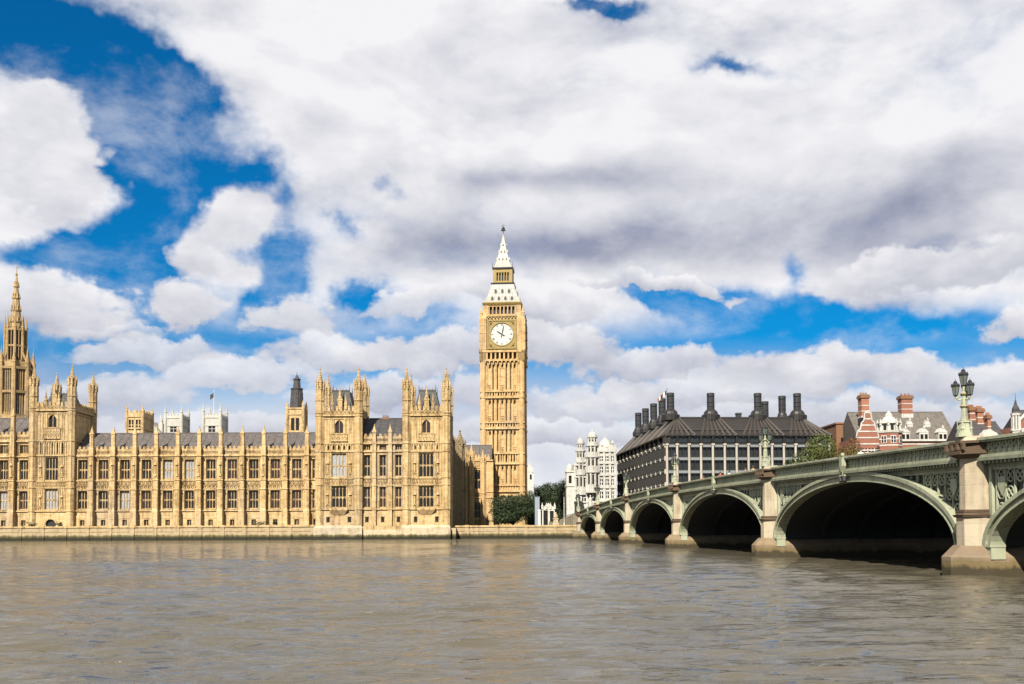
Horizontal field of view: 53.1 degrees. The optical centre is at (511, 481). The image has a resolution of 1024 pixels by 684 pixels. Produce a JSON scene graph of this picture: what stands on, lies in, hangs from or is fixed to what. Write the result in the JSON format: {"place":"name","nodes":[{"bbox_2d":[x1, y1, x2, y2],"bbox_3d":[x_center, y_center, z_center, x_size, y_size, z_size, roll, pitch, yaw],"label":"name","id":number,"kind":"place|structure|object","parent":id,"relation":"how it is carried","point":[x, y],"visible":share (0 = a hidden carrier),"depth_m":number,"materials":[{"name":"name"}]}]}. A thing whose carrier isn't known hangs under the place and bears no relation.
{"place":"outdoors","nodes":[
{"label":"outdoors","id":0,"kind":"place"},
{"bbox_2d":[0,538,1023,683],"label":"river","id":1,"kind":"structure","parent":0,"point":[487,611],"depth_m":34.67,"materials":[{"name":"liquid"}]},
{"bbox_2d":[0,525,314,540],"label":"river wall","id":2,"kind":"structure","parent":1,"relation":"in","point":[152,532],"depth_m":238.87,"materials":[{"name":"stone"}]},
{"bbox_2d":[451,528,456,538],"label":"slipway wall","id":3,"kind":"structure","parent":1,"relation":"in","point":[453,533],"depth_m":239.71,"materials":[{"name":"stone"}]},
{"bbox_2d":[452,525,576,538],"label":"river wall","id":4,"kind":"structure","parent":1,"relation":"in","point":[508,531],"depth_m":243.17,"materials":[{"name":"stone"}]},
{"bbox_2d":[549,432,1023,576],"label":"bridge","id":5,"kind":"structure","parent":1,"relation":"in","point":[958,505],"depth_m":93.87,"materials":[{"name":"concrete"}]},
{"bbox_2d":[563,513,574,524],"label":"railing","id":6,"kind":"object","parent":5,"relation":"attached to","point":[568,517],"visible":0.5,"depth_m":253.80,"materials":[{"name":"metal"}]},
{"bbox_2d":[575,494,580,510],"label":"street lamp","id":7,"kind":"object","parent":5,"relation":"on","point":[578,506],"visible":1,"depth_m":240.46,"materials":[{"name":"green paint"}]},
{"bbox_2d":[588,495,593,506],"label":"statue","id":8,"kind":"object","parent":5,"relation":"on","point":[590,501],"visible":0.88,"depth_m":245.58,"materials":[{"name":"stone"}]},
{"bbox_2d":[594,484,599,502],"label":"street lamp","id":9,"kind":"object","parent":5,"relation":"on","point":[596,488],"visible":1,"depth_m":209.64,"materials":[{"name":"green paint"}]},
{"bbox_2d":[623,471,629,493],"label":"street lamp","id":10,"kind":"object","parent":5,"relation":"on","point":[625,477],"visible":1,"depth_m":175.31,"materials":[{"name":"green paint"}]},
{"bbox_2d":[670,452,679,482],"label":"street lamp","id":11,"kind":"object","parent":5,"relation":"on","point":[674,479],"visible":1,"depth_m":137.42,"materials":[{"name":"green paint"}]},
{"bbox_2d":[758,425,771,466],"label":"street lamp","id":12,"kind":"object","parent":5,"relation":"on","point":[765,457],"visible":1,"depth_m":97.94,"materials":[{"name":"green paint"}]},
{"bbox_2d":[951,368,974,437],"bbox_3d":[26.504,-4.669,60.177,1.337,4.170,1.295,0,-3,-3],"label":"street lamp","id":13,"kind":"object","parent":5,"relation":"on","point":[964,426],"visible":0.99,"depth_m":60.06,"materials":[{"name":"green paint"}]},
{"bbox_2d":[0,0,1023,497],"label":"sky","id":14,"kind":"structure","parent":0,"point":[822,201],"materials":[{"name":"white"}]},
{"bbox_2d":[541,502,555,524],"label":"pavilion","id":15,"kind":"structure","parent":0,"point":[548,510],"depth_m":330.10,"materials":[{"name":"stone"}]},
{"bbox_2d":[543,510,547,524],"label":"window","id":16,"kind":"structure","parent":15,"relation":"in","point":[545,512],"depth_m":330.22,"materials":[{"name":"black glass"}]},
{"bbox_2d":[550,511,553,521],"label":"window","id":17,"kind":"structure","parent":15,"relation":"in","point":[551,512],"depth_m":330.22,"materials":[{"name":"black glass"}]},
{"bbox_2d":[616,391,831,497],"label":"office building","id":18,"kind":"structure","parent":0,"point":[710,442],"depth_m":294.23,"materials":[{"name":"brown metal"}]},
{"label":"ground","id":19,"kind":"structure","parent":0,"visible":0},
{"bbox_2d":[0,267,35,417],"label":"spire tower","id":20,"kind":"structure","parent":19,"relation":"on","point":[16,367],"depth_m":339.02,"materials":[{"name":"brown stone"}]},
{"bbox_2d":[4,371,10,409],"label":"window","id":21,"kind":"structure","parent":20,"relation":"in","point":[4,371],"depth_m":336.82,"materials":[{"name":"beige glass"}]},
{"bbox_2d":[9,332,13,358],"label":"window","id":22,"kind":"structure","parent":20,"relation":"in","point":[10,350],"depth_m":339.71,"materials":[{"name":"beige glass"}]},
{"bbox_2d":[16,332,20,359],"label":"window","id":23,"kind":"structure","parent":20,"relation":"in","point":[16,332],"depth_m":340.37,"materials":[{"name":"beige glass"}]},
{"bbox_2d":[16,371,23,411],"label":"window","id":24,"kind":"structure","parent":20,"relation":"in","point":[16,371],"depth_m":338.14,"materials":[{"name":"beige glass"}]},
{"bbox_2d":[125,405,153,432],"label":"stone tower","id":25,"kind":"structure","parent":19,"relation":"on","point":[142,420],"depth_m":331.23,"materials":[{"name":"stone"}]},
{"bbox_2d":[129,420,133,429],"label":"window","id":26,"kind":"structure","parent":25,"relation":"in","point":[131,422],"depth_m":331.60,"materials":[{"name":"beige glass"}]},
{"bbox_2d":[136,420,140,429],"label":"window","id":27,"kind":"structure","parent":25,"relation":"in","point":[138,422],"depth_m":331.60,"materials":[{"name":"beige glass"}]},
{"bbox_2d":[154,393,227,432],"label":"abbey","id":28,"kind":"structure","parent":19,"relation":"on","point":[211,422],"depth_m":501.76,"materials":[{"name":"stone"}]},
{"bbox_2d":[170,426,176,431],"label":"window","id":29,"kind":"structure","parent":28,"relation":"in","point":[173,428],"depth_m":502.05,"materials":[{"name":"black glass"}]},
{"bbox_2d":[209,426,214,431],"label":"window","id":30,"kind":"structure","parent":28,"relation":"in","point":[211,428],"depth_m":502.05,"materials":[{"name":"black glass"}]},
{"bbox_2d":[0,364,465,539],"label":"palace","id":31,"kind":"structure","parent":19,"relation":"on","point":[348,469],"depth_m":249.37,"materials":[{"name":"stone"}]},
{"bbox_2d":[0,491,7,509],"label":"window","id":32,"kind":"structure","parent":31,"relation":"in","point":[3,494],"depth_m":250.55,"materials":[{"name":"stone"}]},
{"bbox_2d":[1,460,7,479],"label":"window","id":33,"kind":"structure","parent":31,"relation":"in","point":[4,463],"depth_m":250.85,"materials":[{"name":"stone"}]},
{"bbox_2d":[1,445,7,453],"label":"window","id":34,"kind":"structure","parent":31,"relation":"in","point":[4,448],"depth_m":251.04,"materials":[{"name":"stone"}]},
{"bbox_2d":[20,491,27,508],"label":"window","id":35,"kind":"structure","parent":31,"relation":"in","point":[23,494],"depth_m":250.55,"materials":[{"name":"stone"}]},
{"bbox_2d":[21,460,27,479],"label":"window","id":36,"kind":"structure","parent":31,"relation":"in","point":[24,463],"depth_m":250.85,"materials":[{"name":"glass"}]},
{"bbox_2d":[21,445,27,453],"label":"window","id":37,"kind":"structure","parent":31,"relation":"in","point":[24,448],"depth_m":251.04,"materials":[{"name":"stone"}]},
{"bbox_2d":[45,489,57,508],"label":"window","id":38,"kind":"structure","parent":31,"relation":"in","point":[51,499],"depth_m":249.75,"materials":[{"name":"glass"}]},
{"bbox_2d":[47,520,55,525],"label":"doorway","id":39,"kind":"structure","parent":31,"relation":"in","point":[51,522],"depth_m":249.39,"materials":[{"name":"black paint"}]},
{"bbox_2d":[46,457,57,479],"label":"window","id":40,"kind":"structure","parent":31,"relation":"in","point":[51,462],"depth_m":250.06,"materials":[{"name":"glass"}]},
{"bbox_2d":[49,415,55,427],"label":"window","id":41,"kind":"structure","parent":31,"relation":"in","point":[52,420],"depth_m":250.61,"materials":[{"name":"glass"}]},
{"bbox_2d":[78,491,86,508],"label":"window","id":42,"kind":"structure","parent":31,"relation":"in","point":[82,504],"depth_m":250.55,"materials":[{"name":"glass"}]},
{"bbox_2d":[79,460,87,478],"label":"window","id":43,"kind":"structure","parent":31,"relation":"in","point":[83,464],"depth_m":250.85,"materials":[{"name":"glass"}]},
{"bbox_2d":[99,491,107,508],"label":"window","id":44,"kind":"structure","parent":31,"relation":"in","point":[103,495],"depth_m":250.55,"materials":[{"name":"stone"}]},
{"bbox_2d":[100,460,107,478],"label":"window","id":45,"kind":"structure","parent":31,"relation":"in","point":[103,463],"depth_m":250.91,"materials":[{"name":"stone"}]},
{"bbox_2d":[121,491,128,508],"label":"window","id":46,"kind":"structure","parent":31,"relation":"in","point":[124,494],"depth_m":250.55,"materials":[{"name":"stone"}]},
{"bbox_2d":[121,460,129,478],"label":"window","id":47,"kind":"structure","parent":31,"relation":"in","point":[125,464],"depth_m":250.85,"materials":[{"name":"stone"}]},
{"bbox_2d":[142,491,150,508],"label":"window","id":48,"kind":"structure","parent":31,"relation":"in","point":[146,495],"depth_m":250.55,"materials":[{"name":"stone"}]},
{"bbox_2d":[142,460,150,478],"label":"window","id":49,"kind":"structure","parent":31,"relation":"in","point":[146,463],"depth_m":250.91,"materials":[{"name":"stone"}]},
{"bbox_2d":[164,491,171,508],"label":"window","id":50,"kind":"structure","parent":31,"relation":"in","point":[167,494],"depth_m":250.55,"materials":[{"name":"stone"}]},
{"bbox_2d":[164,460,172,478],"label":"window","id":51,"kind":"structure","parent":31,"relation":"in","point":[168,464],"depth_m":250.85,"materials":[{"name":"stone"}]},
{"bbox_2d":[185,491,193,508],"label":"window","id":52,"kind":"structure","parent":31,"relation":"in","point":[189,495],"depth_m":250.55,"materials":[{"name":"stone"}]},
{"bbox_2d":[185,459,193,478],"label":"window","id":53,"kind":"structure","parent":31,"relation":"in","point":[189,467],"depth_m":250.85,"materials":[{"name":"glass"}]},
{"bbox_2d":[207,490,214,508],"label":"window","id":54,"kind":"structure","parent":31,"relation":"in","point":[210,493],"depth_m":250.55,"materials":[{"name":"glass"}]},
{"bbox_2d":[207,459,215,478],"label":"window","id":55,"kind":"structure","parent":31,"relation":"in","point":[211,463],"depth_m":250.85,"materials":[{"name":"glass"}]},
{"bbox_2d":[228,490,236,508],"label":"window","id":56,"kind":"structure","parent":31,"relation":"in","point":[232,494],"depth_m":250.55,"materials":[{"name":"glass"}]},
{"bbox_2d":[228,459,236,478],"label":"window","id":57,"kind":"structure","parent":31,"relation":"in","point":[232,463],"depth_m":250.85,"materials":[{"name":"glass"}]},
{"bbox_2d":[250,490,257,507],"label":"window","id":58,"kind":"structure","parent":31,"relation":"in","point":[253,493],"depth_m":250.55,"materials":[{"name":"glass"}]},
{"bbox_2d":[250,459,258,478],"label":"window","id":59,"kind":"structure","parent":31,"relation":"in","point":[254,463],"depth_m":250.85,"materials":[{"name":"glass"}]},
{"bbox_2d":[271,490,279,507],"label":"window","id":60,"kind":"structure","parent":31,"relation":"in","point":[275,494],"depth_m":250.55,"materials":[{"name":"glass"}]},
{"bbox_2d":[271,459,279,478],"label":"window","id":61,"kind":"structure","parent":31,"relation":"in","point":[275,463],"depth_m":250.85,"materials":[{"name":"glass"}]},
{"bbox_2d":[292,490,300,507],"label":"window","id":62,"kind":"structure","parent":31,"relation":"in","point":[296,502],"depth_m":250.55,"materials":[{"name":"glass"}]},
{"bbox_2d":[293,459,301,478],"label":"window","id":63,"kind":"structure","parent":31,"relation":"in","point":[297,463],"depth_m":250.85,"materials":[{"name":"glass"}]},
{"bbox_2d":[313,490,314,507],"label":"window","id":64,"kind":"structure","parent":31,"relation":"in","point":[313,490],"depth_m":250.58,"materials":[{"name":"glass"}]},
{"bbox_2d":[313,459,314,477],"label":"window","id":65,"kind":"structure","parent":31,"relation":"in","point":[313,459],"depth_m":250.91,"materials":[{"name":"stone"}]},
{"bbox_2d":[332,487,345,507],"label":"window","id":66,"kind":"structure","parent":31,"relation":"in","point":[338,493],"depth_m":240.59,"materials":[{"name":"stone"}]},
{"bbox_2d":[332,453,345,476],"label":"window","id":67,"kind":"structure","parent":31,"relation":"in","point":[338,460],"depth_m":240.89,"materials":[{"name":"stone"}]},
{"bbox_2d":[335,420,342,432],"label":"window","id":68,"kind":"structure","parent":31,"relation":"in","point":[339,425],"depth_m":241.30,"materials":[{"name":"glass"}]},
{"bbox_2d":[364,487,369,506],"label":"window","id":69,"kind":"structure","parent":31,"relation":"in","point":[366,489],"depth_m":241.24,"materials":[{"name":"stone"}]},
{"bbox_2d":[364,455,369,475],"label":"window","id":70,"kind":"structure","parent":31,"relation":"in","point":[366,457],"depth_m":241.60,"materials":[{"name":"stone"}]},
{"bbox_2d":[364,445,370,449],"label":"window","id":71,"kind":"structure","parent":31,"relation":"in","point":[366,447],"depth_m":241.65,"materials":[{"name":"stone"}]},
{"bbox_2d":[380,487,385,506],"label":"window","id":72,"kind":"structure","parent":31,"relation":"in","point":[382,489],"depth_m":241.30,"materials":[{"name":"stone"}]},
{"bbox_2d":[380,455,385,475],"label":"window","id":73,"kind":"structure","parent":31,"relation":"in","point":[382,457],"depth_m":241.60,"materials":[{"name":"stone"}]},
{"bbox_2d":[380,445,385,449],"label":"window","id":74,"kind":"structure","parent":31,"relation":"in","point":[382,447],"depth_m":241.83,"materials":[{"name":"stone"}]},
{"bbox_2d":[395,445,401,449],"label":"window","id":75,"kind":"structure","parent":31,"relation":"in","point":[397,447],"depth_m":241.65,"materials":[{"name":"stone"}]},
{"bbox_2d":[396,487,401,506],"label":"window","id":76,"kind":"structure","parent":31,"relation":"in","point":[398,489],"depth_m":241.24,"materials":[{"name":"stone"}]},
{"bbox_2d":[396,455,401,475],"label":"window","id":77,"kind":"structure","parent":31,"relation":"in","point":[398,457],"depth_m":241.60,"materials":[{"name":"stone"}]},
{"bbox_2d":[419,486,433,506],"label":"window","id":78,"kind":"structure","parent":31,"relation":"in","point":[426,493],"depth_m":240.54,"materials":[{"name":"stone"}]},
{"bbox_2d":[419,453,433,476],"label":"window","id":79,"kind":"structure","parent":31,"relation":"in","point":[426,460],"depth_m":240.89,"materials":[{"name":"stone"}]},
{"bbox_2d":[422,420,430,432],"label":"window","id":80,"kind":"structure","parent":31,"relation":"in","point":[426,426],"depth_m":241.30,"materials":[{"name":"stone"}]},
{"bbox_2d":[286,375,307,431],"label":"vent tower","id":81,"kind":"structure","parent":19,"relation":"on","point":[296,415],"depth_m":328.88,"materials":[{"name":"stone"}]},
{"bbox_2d":[291,418,293,429],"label":"window","id":82,"kind":"structure","parent":81,"relation":"in","point":[292,419],"depth_m":328.93,"materials":[{"name":"black glass"}]},
{"bbox_2d":[296,418,298,429],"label":"window","id":83,"kind":"structure","parent":81,"relation":"in","point":[297,419],"depth_m":328.93,"materials":[{"name":"black glass"}]},
{"bbox_2d":[465,444,493,524],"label":"gothic range","id":84,"kind":"structure","parent":19,"relation":"on","point":[479,477],"depth_m":309.92,"materials":[{"name":"stone"}]},
{"bbox_2d":[474,502,479,517],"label":"window","id":85,"kind":"structure","parent":84,"relation":"in","point":[476,504],"depth_m":310.44,"materials":[{"name":"stone"}]},
{"bbox_2d":[474,470,479,488],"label":"window","id":86,"kind":"structure","parent":84,"relation":"in","point":[476,472],"depth_m":310.82,"materials":[{"name":"stone"}]},
{"bbox_2d":[478,227,527,524],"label":"clock tower","id":87,"kind":"structure","parent":19,"relation":"on","point":[502,341],"depth_m":317.29,"materials":[{"name":"stone"}]},
{"bbox_2d":[527,462,533,497],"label":"gabled building","id":88,"kind":"structure","parent":19,"relation":"on","point":[530,479],"depth_m":400.41,"materials":[{"name":"stone"}]},
{"bbox_2d":[527,490,545,516],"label":"dark tree","id":89,"kind":"object","parent":19,"relation":"on","point":[529,493],"visible":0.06,"depth_m":395.88,"materials":[{"name":"green plant"}]},
{"bbox_2d":[534,497,540,524],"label":"pylon","id":90,"kind":"object","parent":19,"relation":"on","point":[537,512],"visible":0.82,"depth_m":284.61,"materials":[{"name":"white paint"}]},
{"bbox_2d":[527,505,565,524],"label":"hedge","id":91,"kind":"object","parent":19,"relation":"on","point":[558,511],"visible":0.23,"depth_m":343.45,"materials":[{"name":"green plant"}]},
{"bbox_2d":[534,482,561,513],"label":"dark tree","id":92,"kind":"object","parent":19,"relation":"on","point":[540,491],"visible":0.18,"depth_m":416.84,"materials":[{"name":"green plant"}]},
{"bbox_2d":[543,478,565,513],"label":"dark tree","id":93,"kind":"object","parent":19,"relation":"on","point":[560,490],"visible":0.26,"depth_m":406.90,"materials":[{"name":"green plant"}]},
{"bbox_2d":[565,464,574,516],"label":"pale tower","id":94,"kind":"structure","parent":19,"relation":"on","point":[569,485],"depth_m":332.21,"materials":[{"name":"stone"}]},
{"bbox_2d":[572,430,616,512],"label":"white building","id":95,"kind":"structure","parent":19,"relation":"on","point":[597,465],"depth_m":348.51,"materials":[{"name":"stone"}]},
{"bbox_2d":[783,453,806,464],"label":"plane tree","id":96,"kind":"object","parent":19,"relation":"on","point":[796,461],"visible":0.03,"depth_m":268.34,"materials":[{"name":"green plant"}]},
{"bbox_2d":[793,433,863,463],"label":"plane tree","id":97,"kind":"object","parent":19,"relation":"on","point":[819,453],"visible":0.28,"depth_m":260.55,"materials":[{"name":"green plant"}]},
{"bbox_2d":[820,422,843,457],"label":"brown block","id":98,"kind":"structure","parent":19,"relation":"on","point":[835,429],"depth_m":300.99,"materials":[{"name":"brick"}]},
{"bbox_2d":[833,436,862,456],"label":"tree","id":99,"kind":"object","parent":19,"relation":"on","point":[849,447],"visible":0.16,"depth_m":270.35,"materials":[{"name":"brown plant"}]},
{"bbox_2d":[839,393,951,455],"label":"brick building","id":100,"kind":"structure","parent":19,"relation":"on","point":[905,425],"depth_m":287.57,"materials":[{"name":"brick"}]},
{"bbox_2d":[881,435,886,442],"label":"window","id":101,"kind":"structure","parent":100,"relation":"in","point":[883,438],"depth_m":284.32,"materials":[{"name":"white paint"}]},
{"bbox_2d":[891,435,895,442],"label":"window","id":102,"kind":"structure","parent":100,"relation":"in","point":[893,437],"depth_m":283.42,"materials":[{"name":"white paint"}]},
{"bbox_2d":[946,396,1023,441],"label":"brick building","id":103,"kind":"structure","parent":19,"relation":"on","point":[982,424],"depth_m":267.21,"materials":[{"name":"brick"}]},
{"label":"lawn","id":104,"kind":"structure","parent":0,"visible":0},
{"bbox_2d":[487,494,534,524],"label":"round shrub","id":105,"kind":"object","parent":104,"relation":"on","point":[514,510],"visible":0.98,"depth_m":296.97,"materials":[{"name":"green plant"}]},
{"bbox_2d":[552,512,558,524],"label":"obelisk","id":106,"kind":"object","parent":104,"relation":"on","point":[555,519],"visible":0.94,"depth_m":247.32,"materials":[{"name":"beige stone"}]}
]}

